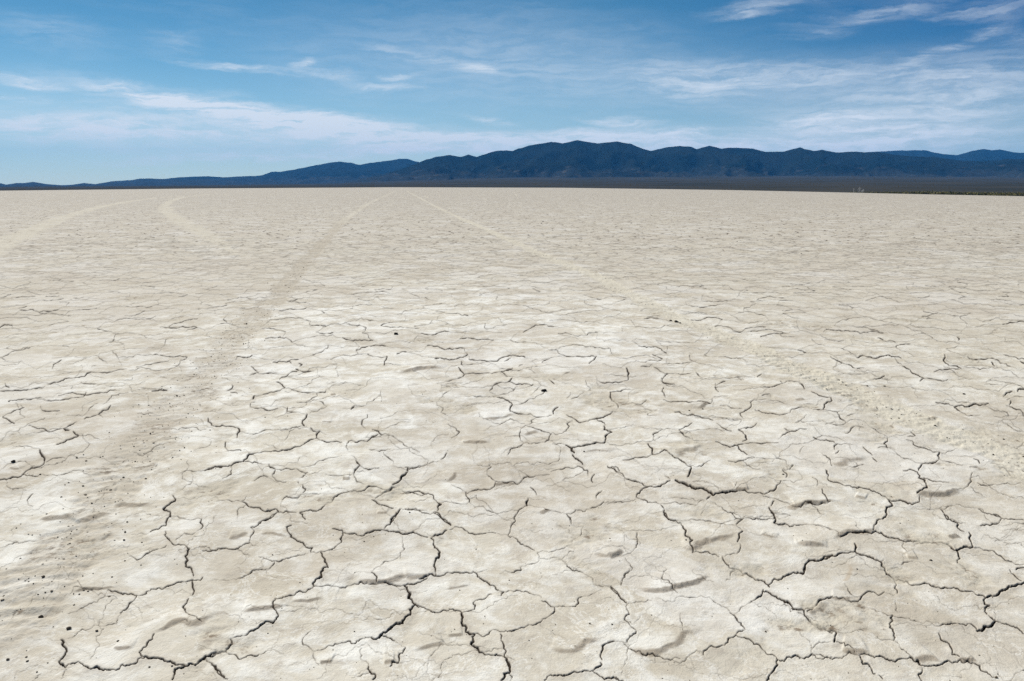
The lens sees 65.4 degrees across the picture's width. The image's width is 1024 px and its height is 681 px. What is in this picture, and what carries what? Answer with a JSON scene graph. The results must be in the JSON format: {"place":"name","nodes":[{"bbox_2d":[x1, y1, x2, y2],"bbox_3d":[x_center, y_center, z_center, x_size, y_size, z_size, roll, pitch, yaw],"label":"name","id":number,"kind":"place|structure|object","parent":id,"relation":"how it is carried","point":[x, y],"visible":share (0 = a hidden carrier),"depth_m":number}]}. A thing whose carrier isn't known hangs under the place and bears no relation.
{"place":"outdoors","nodes":[
{"label":"outdoors","id":0,"kind":"place"},
{"bbox_2d":[0,159,418,186],"bbox_3d":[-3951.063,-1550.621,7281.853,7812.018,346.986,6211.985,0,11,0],"label":"mountains","id":1,"kind":"structure","parent":0,"point":[338,172],"depth_m":7790.27},
{"bbox_2d":[0,187,1023,680],"bbox_3d":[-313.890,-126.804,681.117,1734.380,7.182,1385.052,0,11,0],"label":"ground","id":2,"kind":"structure","parent":0,"point":[434,457],"depth_m":3.27},
{"bbox_2d":[0,196,174,254],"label":"tyre track","id":3,"kind":"structure","parent":2,"relation":"on","point":[12,240],"depth_m":19.42},
{"bbox_2d":[158,194,238,253],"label":"tyre track","id":4,"kind":"structure","parent":2,"relation":"on","point":[169,213],"depth_m":20.31},
{"bbox_2d":[0,190,397,651],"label":"tyre track","id":5,"kind":"structure","parent":2,"relation":"on","point":[23,605],"depth_m":2.65},
{"bbox_2d":[0,255,1023,680],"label":"soil crumbs","id":6,"kind":"object","parent":2,"relation":"on","point":[252,409],"visible":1,"depth_m":2.98},
{"bbox_2d":[407,191,1023,479],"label":"tyre track","id":7,"kind":"structure","parent":2,"relation":"on","point":[964,440],"depth_m":4.15},
{"bbox_2d":[848,190,1023,195],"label":"brush","id":8,"kind":"object","parent":2,"relation":"on","point":[973,193],"visible":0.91,"depth_m":596.56},
{"bbox_2d":[0,176,1023,195],"bbox_3d":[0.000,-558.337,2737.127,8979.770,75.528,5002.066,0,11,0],"label":"distant plain","id":9,"kind":"structure","parent":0,"point":[847,184],"depth_m":1947.96},
{"bbox_2d":[0,0,1023,184],"label":"sky","id":10,"kind":"structure","parent":0,"point":[92,91]},
{"bbox_2d":[346,140,1023,182],"bbox_3d":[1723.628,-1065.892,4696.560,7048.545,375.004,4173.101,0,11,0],"label":"mountains","id":11,"kind":"structure","parent":0,"point":[577,159],"depth_m":5165.17},
{"bbox_2d":[866,149,1023,160],"bbox_3d":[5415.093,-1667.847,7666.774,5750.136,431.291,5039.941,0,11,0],"label":"mountains","id":12,"kind":"structure","parent":0,"point":[982,155],"depth_m":8480.80}
]}

